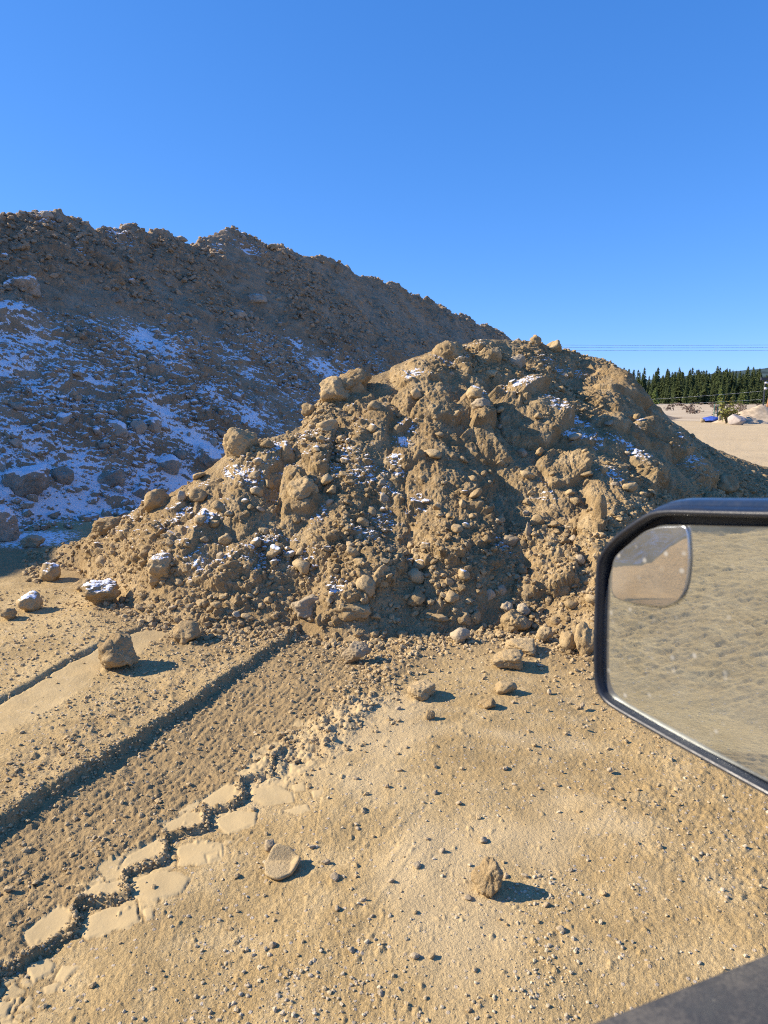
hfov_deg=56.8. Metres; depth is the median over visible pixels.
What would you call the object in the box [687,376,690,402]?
spruce tree
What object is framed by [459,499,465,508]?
dirt clod
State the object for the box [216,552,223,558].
stone
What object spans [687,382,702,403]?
spruce tree
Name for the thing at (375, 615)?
dirt clod
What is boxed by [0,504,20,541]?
snowy boulder
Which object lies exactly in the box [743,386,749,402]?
spruce tree
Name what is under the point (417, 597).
dirt clod
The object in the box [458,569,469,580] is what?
snowy clod
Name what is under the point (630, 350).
overhead wire
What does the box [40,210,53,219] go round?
boulder
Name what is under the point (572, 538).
stone
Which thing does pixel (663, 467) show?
dirt block
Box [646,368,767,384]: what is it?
hill
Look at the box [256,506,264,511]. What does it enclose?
stone
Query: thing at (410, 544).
dirt clod
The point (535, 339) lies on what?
dirt clod
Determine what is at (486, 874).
dirt clod
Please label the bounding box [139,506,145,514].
dirt clod
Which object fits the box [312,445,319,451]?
snowy clod
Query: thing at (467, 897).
pebble
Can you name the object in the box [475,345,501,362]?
dirt block
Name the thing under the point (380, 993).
pebble
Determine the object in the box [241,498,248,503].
snowy clod
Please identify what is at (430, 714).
dirt clod
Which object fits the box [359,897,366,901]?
pebble
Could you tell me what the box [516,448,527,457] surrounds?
stone
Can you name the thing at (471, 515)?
dirt clod
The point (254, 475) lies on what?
dirt clod
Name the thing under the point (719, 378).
spruce tree
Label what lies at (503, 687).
dirt clod
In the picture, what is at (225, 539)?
dirt clod
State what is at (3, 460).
boulder
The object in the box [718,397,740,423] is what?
bush
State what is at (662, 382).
spruce tree
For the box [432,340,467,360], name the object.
dirt block
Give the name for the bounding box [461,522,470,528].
snowy clod
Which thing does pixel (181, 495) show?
stone
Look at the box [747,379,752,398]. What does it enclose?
spruce tree
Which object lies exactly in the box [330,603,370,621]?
dirt block
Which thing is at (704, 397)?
spruce tree
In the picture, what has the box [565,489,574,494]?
dirt clod
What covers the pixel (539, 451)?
dirt clod
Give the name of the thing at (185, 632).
dirt clod
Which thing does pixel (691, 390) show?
spruce tree
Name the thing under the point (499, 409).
dirt clod
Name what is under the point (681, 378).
spruce tree
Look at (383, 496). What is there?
smooth stone
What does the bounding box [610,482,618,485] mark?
stone
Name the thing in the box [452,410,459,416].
dirt clod
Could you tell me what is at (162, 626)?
rubble
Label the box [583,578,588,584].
dirt clod
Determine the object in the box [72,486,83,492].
boulder
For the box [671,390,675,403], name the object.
spruce tree
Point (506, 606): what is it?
pale stone
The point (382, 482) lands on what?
stone
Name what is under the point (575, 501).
dirt clod
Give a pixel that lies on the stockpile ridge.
(18, 318)
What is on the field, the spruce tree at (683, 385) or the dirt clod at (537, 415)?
the spruce tree at (683, 385)
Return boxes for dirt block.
[286,476,318,500]
[319,376,350,402]
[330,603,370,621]
[339,368,371,389]
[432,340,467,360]
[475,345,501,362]
[500,609,531,631]
[545,569,570,598]
[574,621,593,655]
[657,461,668,483]
[717,473,739,494]
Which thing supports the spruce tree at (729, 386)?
on the field
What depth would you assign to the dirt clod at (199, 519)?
6.52 m
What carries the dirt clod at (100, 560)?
on the dirt pile
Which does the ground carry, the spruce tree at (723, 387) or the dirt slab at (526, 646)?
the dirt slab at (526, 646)
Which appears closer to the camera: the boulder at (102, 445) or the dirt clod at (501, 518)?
the dirt clod at (501, 518)
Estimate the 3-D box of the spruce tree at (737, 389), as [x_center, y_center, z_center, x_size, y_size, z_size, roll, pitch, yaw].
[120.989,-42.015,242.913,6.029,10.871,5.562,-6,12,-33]
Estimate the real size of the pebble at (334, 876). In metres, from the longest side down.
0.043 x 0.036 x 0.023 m
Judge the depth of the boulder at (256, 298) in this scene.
22.52 m
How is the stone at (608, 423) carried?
on the dirt pile
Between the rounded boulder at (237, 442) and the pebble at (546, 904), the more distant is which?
the rounded boulder at (237, 442)
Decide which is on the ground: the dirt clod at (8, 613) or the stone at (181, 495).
the dirt clod at (8, 613)
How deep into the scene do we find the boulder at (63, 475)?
12.01 m
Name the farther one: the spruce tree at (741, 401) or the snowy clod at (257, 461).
the spruce tree at (741, 401)
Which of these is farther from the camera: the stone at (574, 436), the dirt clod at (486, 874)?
the stone at (574, 436)
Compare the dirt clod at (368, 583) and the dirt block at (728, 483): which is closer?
the dirt clod at (368, 583)
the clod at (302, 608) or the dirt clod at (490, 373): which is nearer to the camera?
the clod at (302, 608)
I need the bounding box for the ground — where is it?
[0,421,767,1023]
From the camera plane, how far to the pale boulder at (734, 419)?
51.82 m
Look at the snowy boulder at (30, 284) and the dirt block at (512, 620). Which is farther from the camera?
the snowy boulder at (30, 284)
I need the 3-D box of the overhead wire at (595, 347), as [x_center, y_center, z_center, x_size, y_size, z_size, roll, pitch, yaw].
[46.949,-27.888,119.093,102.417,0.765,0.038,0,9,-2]
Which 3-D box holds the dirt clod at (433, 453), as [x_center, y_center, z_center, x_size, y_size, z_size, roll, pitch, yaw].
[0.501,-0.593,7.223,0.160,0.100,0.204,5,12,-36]
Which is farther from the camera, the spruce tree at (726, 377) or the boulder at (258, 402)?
the spruce tree at (726, 377)
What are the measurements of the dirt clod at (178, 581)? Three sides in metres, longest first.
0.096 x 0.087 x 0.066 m
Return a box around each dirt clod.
[0,608,16,619]
[72,578,89,590]
[92,516,121,535]
[95,555,106,566]
[97,633,138,668]
[119,596,125,603]
[138,559,146,567]
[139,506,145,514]
[144,489,169,511]
[172,620,200,644]
[174,577,183,585]
[188,487,206,501]
[193,472,205,479]
[194,515,205,525]
[196,599,204,606]
[200,536,208,541]
[209,520,218,526]
[210,601,221,607]
[211,500,224,511]
[218,533,231,545]
[219,560,238,569]
[219,594,227,599]
[241,613,250,622]
[247,504,253,509]
[248,471,259,478]
[251,587,258,594]
[258,527,268,533]
[259,440,274,448]
[264,596,272,603]
[265,479,273,489]
[275,542,284,549]
[279,523,286,529]
[292,559,310,573]
[293,517,300,523]
[296,547,302,554]
[316,418,337,431]
[316,435,323,442]
[321,473,332,485]
[326,485,335,493]
[337,435,345,439]
[339,471,348,476]
[341,641,371,662]
[345,480,355,484]
[346,546,360,556]
[355,575,375,597]
[356,517,368,527]
[366,507,375,515]
[367,400,381,409]
[370,612,380,619]
[371,560,390,587]
[389,477,398,482]
[393,604,400,609]
[397,534,402,539]
[397,630,407,637]
[407,541,413,548]
[407,568,424,583]
[407,588,427,606]
[410,388,421,398]
[418,475,425,480]
[424,449,441,458]
[426,710,434,719]
[430,614,448,622]
[432,504,441,509]
[435,432,443,436]
[436,513,443,517]
[445,589,458,602]
[446,512,452,517]
[451,524,462,533]
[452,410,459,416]
[457,611,470,625]
[459,456,467,462]
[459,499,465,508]
[468,475,476,480]
[468,513,475,518]
[469,488,481,497]
[470,610,480,623]
[470,856,503,897]
[478,698,495,708]
[480,471,486,476]
[483,534,491,543]
[485,370,497,376]
[494,680,516,693]
[496,406,503,412]
[497,515,504,521]
[517,568,527,573]
[520,470,534,478]
[521,584,532,598]
[522,499,530,504]
[526,550,531,558]
[530,335,541,345]
[530,514,544,525]
[534,412,541,418]
[535,447,543,455]
[536,625,553,641]
[547,340,561,351]
[547,521,558,526]
[550,617,560,624]
[559,386,565,392]
[559,631,576,649]
[561,537,568,543]
[563,477,569,484]
[564,599,577,608]
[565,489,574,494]
[569,497,579,505]
[579,470,592,476]
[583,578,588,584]
[584,594,594,604]
[599,466,607,472]
[621,482,637,491]
[633,414,640,419]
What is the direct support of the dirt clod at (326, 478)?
on the dirt pile
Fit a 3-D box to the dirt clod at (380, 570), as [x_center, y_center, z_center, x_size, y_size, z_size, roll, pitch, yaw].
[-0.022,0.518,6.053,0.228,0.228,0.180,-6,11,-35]
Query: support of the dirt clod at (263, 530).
on the dirt pile
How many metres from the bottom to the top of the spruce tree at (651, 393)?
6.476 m
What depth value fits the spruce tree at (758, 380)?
250.98 m
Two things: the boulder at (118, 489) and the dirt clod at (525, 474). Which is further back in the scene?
the boulder at (118, 489)
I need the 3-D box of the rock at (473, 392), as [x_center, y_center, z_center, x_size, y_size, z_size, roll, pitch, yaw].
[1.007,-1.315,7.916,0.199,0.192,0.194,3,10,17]
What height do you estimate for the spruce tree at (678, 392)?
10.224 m
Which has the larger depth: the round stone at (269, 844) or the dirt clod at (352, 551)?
the dirt clod at (352, 551)
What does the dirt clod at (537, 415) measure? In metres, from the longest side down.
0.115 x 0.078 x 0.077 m
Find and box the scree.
[0,208,507,533]
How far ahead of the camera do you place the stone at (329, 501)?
6.72 m
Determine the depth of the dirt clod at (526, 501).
7.13 m
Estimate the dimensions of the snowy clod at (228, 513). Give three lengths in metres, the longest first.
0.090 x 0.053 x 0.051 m
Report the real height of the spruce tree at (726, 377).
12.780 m
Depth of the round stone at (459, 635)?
5.58 m
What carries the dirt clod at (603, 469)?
on the dirt pile
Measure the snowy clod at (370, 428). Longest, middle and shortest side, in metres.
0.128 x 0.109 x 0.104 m
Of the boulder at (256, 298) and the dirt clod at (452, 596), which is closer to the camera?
the dirt clod at (452, 596)
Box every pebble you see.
[269,941,276,948]
[321,859,329,864]
[330,872,339,881]
[347,946,354,953]
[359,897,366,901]
[377,989,383,996]
[410,952,419,959]
[413,861,420,868]
[464,894,471,899]
[480,836,487,842]
[521,873,528,877]
[543,901,549,907]
[556,925,565,932]
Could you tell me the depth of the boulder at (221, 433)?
16.01 m
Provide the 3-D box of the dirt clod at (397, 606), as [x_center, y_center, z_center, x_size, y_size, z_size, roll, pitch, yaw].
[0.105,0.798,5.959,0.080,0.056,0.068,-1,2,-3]
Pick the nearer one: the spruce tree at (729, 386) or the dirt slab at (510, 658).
the dirt slab at (510, 658)
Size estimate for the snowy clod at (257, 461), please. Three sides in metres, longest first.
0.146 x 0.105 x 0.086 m
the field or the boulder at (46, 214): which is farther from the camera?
the field
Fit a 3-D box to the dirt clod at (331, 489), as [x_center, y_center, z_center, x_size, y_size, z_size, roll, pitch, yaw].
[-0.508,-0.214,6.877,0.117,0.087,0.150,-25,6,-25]
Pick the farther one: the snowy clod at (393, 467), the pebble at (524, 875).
the snowy clod at (393, 467)
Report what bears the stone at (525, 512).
on the dirt pile
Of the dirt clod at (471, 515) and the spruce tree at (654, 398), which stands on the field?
the spruce tree at (654, 398)
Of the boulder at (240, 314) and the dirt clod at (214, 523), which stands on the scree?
the boulder at (240, 314)
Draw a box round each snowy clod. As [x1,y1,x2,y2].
[116,530,126,540]
[153,527,163,535]
[186,579,193,586]
[224,511,232,515]
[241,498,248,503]
[250,486,262,496]
[250,537,260,547]
[252,458,262,465]
[265,544,280,559]
[283,550,295,557]
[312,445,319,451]
[322,546,331,550]
[340,457,349,463]
[363,458,372,464]
[366,424,377,432]
[390,464,397,470]
[413,559,424,569]
[420,542,429,548]
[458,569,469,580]
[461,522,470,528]
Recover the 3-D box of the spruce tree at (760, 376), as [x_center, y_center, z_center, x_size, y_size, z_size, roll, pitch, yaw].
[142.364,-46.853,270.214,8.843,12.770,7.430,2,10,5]
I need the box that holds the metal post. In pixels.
[760,377,767,404]
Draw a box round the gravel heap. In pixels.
[712,405,767,423]
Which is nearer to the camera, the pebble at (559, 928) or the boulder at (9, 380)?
the pebble at (559, 928)
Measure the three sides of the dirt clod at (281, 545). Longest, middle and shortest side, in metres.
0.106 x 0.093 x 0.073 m
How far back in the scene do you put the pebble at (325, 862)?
2.93 m
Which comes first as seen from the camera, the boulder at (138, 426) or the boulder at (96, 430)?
the boulder at (96, 430)
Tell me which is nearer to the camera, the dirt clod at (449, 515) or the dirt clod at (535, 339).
the dirt clod at (449, 515)
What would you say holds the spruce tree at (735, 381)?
on the field
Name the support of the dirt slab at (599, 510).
on the dirt pile
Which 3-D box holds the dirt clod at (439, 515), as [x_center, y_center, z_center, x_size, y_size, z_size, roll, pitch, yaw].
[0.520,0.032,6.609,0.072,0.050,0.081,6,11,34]
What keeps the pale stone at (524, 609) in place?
on the dirt pile
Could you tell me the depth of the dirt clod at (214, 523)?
6.58 m
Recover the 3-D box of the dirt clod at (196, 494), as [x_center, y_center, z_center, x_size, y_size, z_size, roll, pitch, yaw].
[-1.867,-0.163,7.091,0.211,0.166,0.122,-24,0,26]
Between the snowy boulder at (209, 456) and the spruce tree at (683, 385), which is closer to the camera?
the snowy boulder at (209, 456)
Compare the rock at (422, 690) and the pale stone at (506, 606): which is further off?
the pale stone at (506, 606)
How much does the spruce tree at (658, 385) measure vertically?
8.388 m
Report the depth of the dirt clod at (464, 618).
5.91 m
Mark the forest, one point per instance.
(695, 378)
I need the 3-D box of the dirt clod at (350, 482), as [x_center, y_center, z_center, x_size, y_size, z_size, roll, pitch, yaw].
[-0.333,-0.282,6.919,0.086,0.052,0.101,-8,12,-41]
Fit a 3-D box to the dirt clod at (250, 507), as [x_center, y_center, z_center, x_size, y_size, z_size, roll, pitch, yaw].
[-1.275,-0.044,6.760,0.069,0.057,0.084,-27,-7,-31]
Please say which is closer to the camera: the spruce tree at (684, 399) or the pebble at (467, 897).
the pebble at (467, 897)
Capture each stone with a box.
[168,605,176,609]
[177,490,185,500]
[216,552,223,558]
[232,611,240,617]
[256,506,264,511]
[264,839,274,852]
[325,499,333,505]
[378,479,385,485]
[380,493,388,502]
[450,627,469,643]
[471,397,490,409]
[486,589,495,600]
[497,584,506,595]
[500,601,512,611]
[501,535,519,546]
[509,354,525,368]
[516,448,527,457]
[516,603,530,615]
[522,510,528,515]
[525,522,532,536]
[568,433,582,439]
[569,535,575,541]
[575,554,584,564]
[604,420,612,425]
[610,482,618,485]
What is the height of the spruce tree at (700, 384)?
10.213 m
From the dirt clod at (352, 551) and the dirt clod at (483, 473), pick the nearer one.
the dirt clod at (352, 551)
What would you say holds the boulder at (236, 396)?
on the scree
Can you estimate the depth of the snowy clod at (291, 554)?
6.34 m
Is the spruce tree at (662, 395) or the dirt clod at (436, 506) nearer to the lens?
the dirt clod at (436, 506)
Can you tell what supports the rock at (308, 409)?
on the dirt pile
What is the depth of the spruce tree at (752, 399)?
225.88 m
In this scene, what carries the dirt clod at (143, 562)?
on the dirt pile
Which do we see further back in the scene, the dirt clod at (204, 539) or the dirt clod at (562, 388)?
the dirt clod at (562, 388)
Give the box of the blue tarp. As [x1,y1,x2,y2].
[703,416,717,421]
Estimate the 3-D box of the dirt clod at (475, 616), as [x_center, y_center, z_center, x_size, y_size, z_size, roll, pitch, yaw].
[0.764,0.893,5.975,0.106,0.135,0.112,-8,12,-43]
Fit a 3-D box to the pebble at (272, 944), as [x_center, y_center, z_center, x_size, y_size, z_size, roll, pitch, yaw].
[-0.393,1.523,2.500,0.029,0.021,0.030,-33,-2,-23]
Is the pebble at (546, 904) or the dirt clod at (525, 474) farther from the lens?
the dirt clod at (525, 474)
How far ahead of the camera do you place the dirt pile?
7.10 m
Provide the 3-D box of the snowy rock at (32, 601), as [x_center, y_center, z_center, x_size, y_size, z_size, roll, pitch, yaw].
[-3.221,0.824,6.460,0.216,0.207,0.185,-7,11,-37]
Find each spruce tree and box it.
[649,385,653,398]
[651,388,659,403]
[655,382,660,403]
[657,375,665,400]
[659,388,664,403]
[662,385,672,403]
[664,373,671,390]
[668,375,684,403]
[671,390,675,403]
[679,372,685,389]
[679,379,684,402]
[681,383,688,403]
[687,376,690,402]
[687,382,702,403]
[687,384,692,403]
[697,376,703,396]
[699,382,709,403]
[706,373,712,393]
[707,381,717,403]
[715,372,721,403]
[716,385,725,403]
[718,381,724,402]
[724,369,728,392]
[724,376,730,402]
[724,383,729,404]
[728,385,736,403]
[731,392,736,403]
[732,371,737,393]
[735,374,742,401]
[736,388,742,403]
[736,389,747,404]
[741,379,744,393]
[742,370,748,389]
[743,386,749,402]
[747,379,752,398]
[747,385,756,403]
[754,376,760,390]
[754,382,758,402]
[755,384,764,403]
[759,373,762,386]
[761,390,767,403]
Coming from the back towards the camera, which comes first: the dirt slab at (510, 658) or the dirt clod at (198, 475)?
the dirt clod at (198, 475)
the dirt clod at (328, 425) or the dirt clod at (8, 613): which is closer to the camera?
the dirt clod at (8, 613)
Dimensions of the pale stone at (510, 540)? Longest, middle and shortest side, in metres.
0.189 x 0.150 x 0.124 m
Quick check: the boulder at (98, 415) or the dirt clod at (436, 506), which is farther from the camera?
the boulder at (98, 415)
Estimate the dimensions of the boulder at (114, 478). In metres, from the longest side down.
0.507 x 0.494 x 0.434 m
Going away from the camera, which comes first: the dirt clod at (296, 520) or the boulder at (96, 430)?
the dirt clod at (296, 520)
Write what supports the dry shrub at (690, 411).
on the field
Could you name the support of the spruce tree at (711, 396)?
on the field
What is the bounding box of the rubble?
[21,339,767,662]
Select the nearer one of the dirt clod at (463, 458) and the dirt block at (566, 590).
the dirt block at (566, 590)
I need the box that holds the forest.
[623,365,767,393]
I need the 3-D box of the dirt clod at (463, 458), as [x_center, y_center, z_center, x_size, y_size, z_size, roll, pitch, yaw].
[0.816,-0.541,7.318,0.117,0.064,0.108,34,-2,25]
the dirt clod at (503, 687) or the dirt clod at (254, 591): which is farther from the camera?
the dirt clod at (254, 591)
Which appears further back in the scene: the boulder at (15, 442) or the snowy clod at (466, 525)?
the boulder at (15, 442)
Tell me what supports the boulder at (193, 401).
on the stockpile ridge
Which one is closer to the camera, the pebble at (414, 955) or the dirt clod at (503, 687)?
the pebble at (414, 955)
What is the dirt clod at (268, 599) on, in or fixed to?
on the dirt pile
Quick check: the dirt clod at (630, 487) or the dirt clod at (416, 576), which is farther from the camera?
the dirt clod at (630, 487)
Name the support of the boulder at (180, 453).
on the stockpile ridge
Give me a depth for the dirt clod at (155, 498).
7.30 m
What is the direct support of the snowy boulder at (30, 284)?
on the scree
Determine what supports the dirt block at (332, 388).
on the dirt pile
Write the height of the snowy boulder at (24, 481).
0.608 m
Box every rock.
[16,590,42,611]
[20,534,44,547]
[39,562,60,580]
[80,578,119,604]
[147,550,173,588]
[279,441,295,462]
[301,402,315,416]
[466,385,482,398]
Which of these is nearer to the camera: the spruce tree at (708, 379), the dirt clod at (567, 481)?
the dirt clod at (567, 481)
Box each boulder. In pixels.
[0,453,9,458]
[0,455,6,471]
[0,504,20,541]
[1,464,49,497]
[5,275,40,297]
[5,378,13,382]
[8,402,22,410]
[9,438,21,446]
[26,349,34,353]
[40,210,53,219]
[51,466,73,484]
[56,412,71,424]
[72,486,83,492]
[92,412,105,418]
[92,426,100,434]
[97,469,125,487]
[98,442,109,448]
[108,419,127,437]
[114,486,121,492]
[129,419,146,434]
[132,486,150,499]
[142,445,149,450]
[146,417,161,433]
[157,454,181,474]
[166,372,178,378]
[174,448,186,458]
[178,236,187,241]
[190,399,197,403]
[198,443,224,466]
[210,438,217,445]
[215,429,225,436]
[222,427,258,456]
[232,392,241,400]
[233,310,246,318]
[248,293,266,302]
[251,396,263,408]
[269,243,277,249]
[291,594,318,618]
[727,414,745,424]
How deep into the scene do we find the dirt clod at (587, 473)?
7.25 m
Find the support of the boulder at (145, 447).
on the stockpile ridge
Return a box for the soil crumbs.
[0,589,680,1023]
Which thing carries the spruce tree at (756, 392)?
on the field
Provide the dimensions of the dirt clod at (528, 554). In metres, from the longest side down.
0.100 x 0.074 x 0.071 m
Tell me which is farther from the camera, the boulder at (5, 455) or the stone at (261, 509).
the boulder at (5, 455)
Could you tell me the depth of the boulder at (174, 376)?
16.37 m
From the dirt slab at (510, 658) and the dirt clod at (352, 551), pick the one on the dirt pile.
the dirt clod at (352, 551)
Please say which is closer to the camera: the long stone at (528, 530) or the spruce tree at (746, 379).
the long stone at (528, 530)
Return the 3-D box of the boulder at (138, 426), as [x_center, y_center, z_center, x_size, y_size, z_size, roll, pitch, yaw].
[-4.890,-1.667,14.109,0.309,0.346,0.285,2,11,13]
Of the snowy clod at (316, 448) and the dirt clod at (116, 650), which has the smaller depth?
the dirt clod at (116, 650)
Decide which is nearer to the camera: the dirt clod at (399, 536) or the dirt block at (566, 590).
the dirt block at (566, 590)
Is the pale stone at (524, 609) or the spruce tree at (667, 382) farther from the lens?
the spruce tree at (667, 382)
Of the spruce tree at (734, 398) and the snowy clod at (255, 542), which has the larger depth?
the spruce tree at (734, 398)
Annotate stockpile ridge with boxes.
[0,209,681,525]
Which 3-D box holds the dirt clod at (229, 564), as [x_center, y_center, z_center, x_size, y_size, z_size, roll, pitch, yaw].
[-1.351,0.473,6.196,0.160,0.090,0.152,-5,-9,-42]
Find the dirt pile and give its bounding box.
[19,339,767,652]
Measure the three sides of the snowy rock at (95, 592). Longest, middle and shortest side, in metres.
0.335 x 0.308 x 0.265 m
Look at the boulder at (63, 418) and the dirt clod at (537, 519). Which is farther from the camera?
the boulder at (63, 418)
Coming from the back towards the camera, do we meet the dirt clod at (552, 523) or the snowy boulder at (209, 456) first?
the snowy boulder at (209, 456)
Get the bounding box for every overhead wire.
[563,347,767,347]
[589,350,767,350]
[629,345,694,345]
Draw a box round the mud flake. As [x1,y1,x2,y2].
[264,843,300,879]
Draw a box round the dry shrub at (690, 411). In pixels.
[686,408,701,413]
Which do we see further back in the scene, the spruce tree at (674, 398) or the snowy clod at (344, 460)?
the spruce tree at (674, 398)
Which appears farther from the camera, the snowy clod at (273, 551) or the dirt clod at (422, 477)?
the dirt clod at (422, 477)
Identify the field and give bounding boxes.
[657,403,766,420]
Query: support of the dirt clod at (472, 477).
on the dirt pile
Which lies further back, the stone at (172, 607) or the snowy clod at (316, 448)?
the snowy clod at (316, 448)
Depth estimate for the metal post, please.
93.45 m
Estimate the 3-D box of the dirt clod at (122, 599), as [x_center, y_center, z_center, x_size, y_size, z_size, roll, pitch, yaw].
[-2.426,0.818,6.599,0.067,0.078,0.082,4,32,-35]
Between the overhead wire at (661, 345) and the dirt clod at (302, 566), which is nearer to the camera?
the dirt clod at (302, 566)
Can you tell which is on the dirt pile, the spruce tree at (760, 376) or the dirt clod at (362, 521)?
the dirt clod at (362, 521)
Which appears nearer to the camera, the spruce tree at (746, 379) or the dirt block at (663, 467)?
the dirt block at (663, 467)
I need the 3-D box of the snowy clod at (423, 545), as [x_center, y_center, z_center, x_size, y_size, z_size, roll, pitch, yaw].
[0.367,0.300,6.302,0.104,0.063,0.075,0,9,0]
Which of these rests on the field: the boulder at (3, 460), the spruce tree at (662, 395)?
the spruce tree at (662, 395)
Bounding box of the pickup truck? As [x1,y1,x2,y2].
[594,498,767,1023]
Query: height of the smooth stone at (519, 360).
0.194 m
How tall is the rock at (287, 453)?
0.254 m
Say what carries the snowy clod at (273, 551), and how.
on the dirt pile
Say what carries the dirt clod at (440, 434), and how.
on the dirt pile
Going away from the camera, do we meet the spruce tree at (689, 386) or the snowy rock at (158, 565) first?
the snowy rock at (158, 565)
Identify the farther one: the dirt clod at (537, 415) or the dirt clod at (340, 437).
the dirt clod at (537, 415)
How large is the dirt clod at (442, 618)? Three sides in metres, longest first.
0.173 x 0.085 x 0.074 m
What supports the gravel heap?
on the field
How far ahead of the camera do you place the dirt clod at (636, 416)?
8.88 m
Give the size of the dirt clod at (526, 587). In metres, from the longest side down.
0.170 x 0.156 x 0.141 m
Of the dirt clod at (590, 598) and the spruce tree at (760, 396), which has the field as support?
the spruce tree at (760, 396)
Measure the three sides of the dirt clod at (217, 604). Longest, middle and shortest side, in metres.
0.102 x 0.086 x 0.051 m
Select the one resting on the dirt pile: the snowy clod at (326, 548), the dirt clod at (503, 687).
the snowy clod at (326, 548)
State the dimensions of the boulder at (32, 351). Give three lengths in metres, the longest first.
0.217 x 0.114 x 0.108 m
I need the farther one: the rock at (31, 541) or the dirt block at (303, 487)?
the rock at (31, 541)
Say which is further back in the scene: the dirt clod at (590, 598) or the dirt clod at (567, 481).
the dirt clod at (567, 481)
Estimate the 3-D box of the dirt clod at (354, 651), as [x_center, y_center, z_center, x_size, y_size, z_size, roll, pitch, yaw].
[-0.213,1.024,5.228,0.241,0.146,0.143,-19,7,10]
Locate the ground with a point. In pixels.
(192, 875)
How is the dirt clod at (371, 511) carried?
on the dirt pile
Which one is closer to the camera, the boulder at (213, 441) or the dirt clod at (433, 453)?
the dirt clod at (433, 453)
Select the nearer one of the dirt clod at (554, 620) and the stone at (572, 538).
the dirt clod at (554, 620)
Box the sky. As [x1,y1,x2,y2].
[0,0,767,379]
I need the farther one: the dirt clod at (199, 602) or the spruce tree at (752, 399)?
the spruce tree at (752, 399)
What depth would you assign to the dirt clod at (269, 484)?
7.07 m
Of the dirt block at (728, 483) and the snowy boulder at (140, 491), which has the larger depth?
the snowy boulder at (140, 491)
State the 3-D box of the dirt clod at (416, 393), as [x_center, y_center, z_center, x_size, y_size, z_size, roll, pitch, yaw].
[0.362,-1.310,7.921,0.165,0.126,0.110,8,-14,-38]
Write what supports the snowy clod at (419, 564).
on the dirt pile
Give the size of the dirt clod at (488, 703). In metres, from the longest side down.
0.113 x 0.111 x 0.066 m
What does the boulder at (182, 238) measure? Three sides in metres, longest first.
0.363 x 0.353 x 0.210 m
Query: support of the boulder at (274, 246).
on the stockpile ridge
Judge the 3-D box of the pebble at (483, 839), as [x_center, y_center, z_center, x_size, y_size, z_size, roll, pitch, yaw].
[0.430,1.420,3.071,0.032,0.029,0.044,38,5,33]
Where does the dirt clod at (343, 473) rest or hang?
on the dirt pile
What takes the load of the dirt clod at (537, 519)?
on the dirt pile
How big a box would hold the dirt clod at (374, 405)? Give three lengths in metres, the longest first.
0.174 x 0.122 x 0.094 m
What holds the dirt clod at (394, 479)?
on the dirt pile
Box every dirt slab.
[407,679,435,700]
[490,648,523,669]
[505,637,535,655]
[591,492,606,519]
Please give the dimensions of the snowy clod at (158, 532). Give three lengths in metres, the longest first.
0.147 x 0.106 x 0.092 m
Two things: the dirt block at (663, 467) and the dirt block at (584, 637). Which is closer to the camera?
the dirt block at (584, 637)
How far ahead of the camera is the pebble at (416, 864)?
2.87 m
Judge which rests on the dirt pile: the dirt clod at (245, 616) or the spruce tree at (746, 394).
the dirt clod at (245, 616)
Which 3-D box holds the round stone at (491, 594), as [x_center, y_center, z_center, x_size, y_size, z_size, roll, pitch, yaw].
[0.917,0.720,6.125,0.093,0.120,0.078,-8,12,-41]
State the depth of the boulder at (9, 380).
12.96 m
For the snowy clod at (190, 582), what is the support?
on the dirt pile
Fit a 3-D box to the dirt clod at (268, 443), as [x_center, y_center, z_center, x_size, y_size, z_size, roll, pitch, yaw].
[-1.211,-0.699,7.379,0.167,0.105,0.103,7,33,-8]
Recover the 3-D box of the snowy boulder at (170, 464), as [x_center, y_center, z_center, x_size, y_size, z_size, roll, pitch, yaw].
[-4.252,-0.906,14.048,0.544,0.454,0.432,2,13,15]
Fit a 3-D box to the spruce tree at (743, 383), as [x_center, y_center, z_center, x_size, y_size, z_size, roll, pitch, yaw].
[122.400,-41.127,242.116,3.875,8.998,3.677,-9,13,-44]
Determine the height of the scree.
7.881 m
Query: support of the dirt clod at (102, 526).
on the dirt pile
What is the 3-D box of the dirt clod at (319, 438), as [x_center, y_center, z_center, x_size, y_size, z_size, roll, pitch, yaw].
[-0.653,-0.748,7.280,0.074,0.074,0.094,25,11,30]
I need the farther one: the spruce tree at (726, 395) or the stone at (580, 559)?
the spruce tree at (726, 395)
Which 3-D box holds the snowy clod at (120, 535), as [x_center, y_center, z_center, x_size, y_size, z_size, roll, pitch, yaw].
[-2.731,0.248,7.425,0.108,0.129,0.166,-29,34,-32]
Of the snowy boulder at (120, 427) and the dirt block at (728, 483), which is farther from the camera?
the snowy boulder at (120, 427)
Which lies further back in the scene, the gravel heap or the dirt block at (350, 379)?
the gravel heap
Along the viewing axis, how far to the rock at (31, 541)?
9.20 m
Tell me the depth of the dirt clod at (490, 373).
8.65 m
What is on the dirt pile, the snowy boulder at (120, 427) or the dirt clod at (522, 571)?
the dirt clod at (522, 571)
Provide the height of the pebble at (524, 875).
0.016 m
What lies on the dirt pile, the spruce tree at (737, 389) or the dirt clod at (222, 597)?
the dirt clod at (222, 597)
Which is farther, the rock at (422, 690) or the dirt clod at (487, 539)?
the dirt clod at (487, 539)
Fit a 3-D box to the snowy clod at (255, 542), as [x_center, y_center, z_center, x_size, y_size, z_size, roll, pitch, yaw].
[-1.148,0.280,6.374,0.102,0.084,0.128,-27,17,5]
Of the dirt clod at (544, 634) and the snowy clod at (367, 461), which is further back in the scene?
the snowy clod at (367, 461)

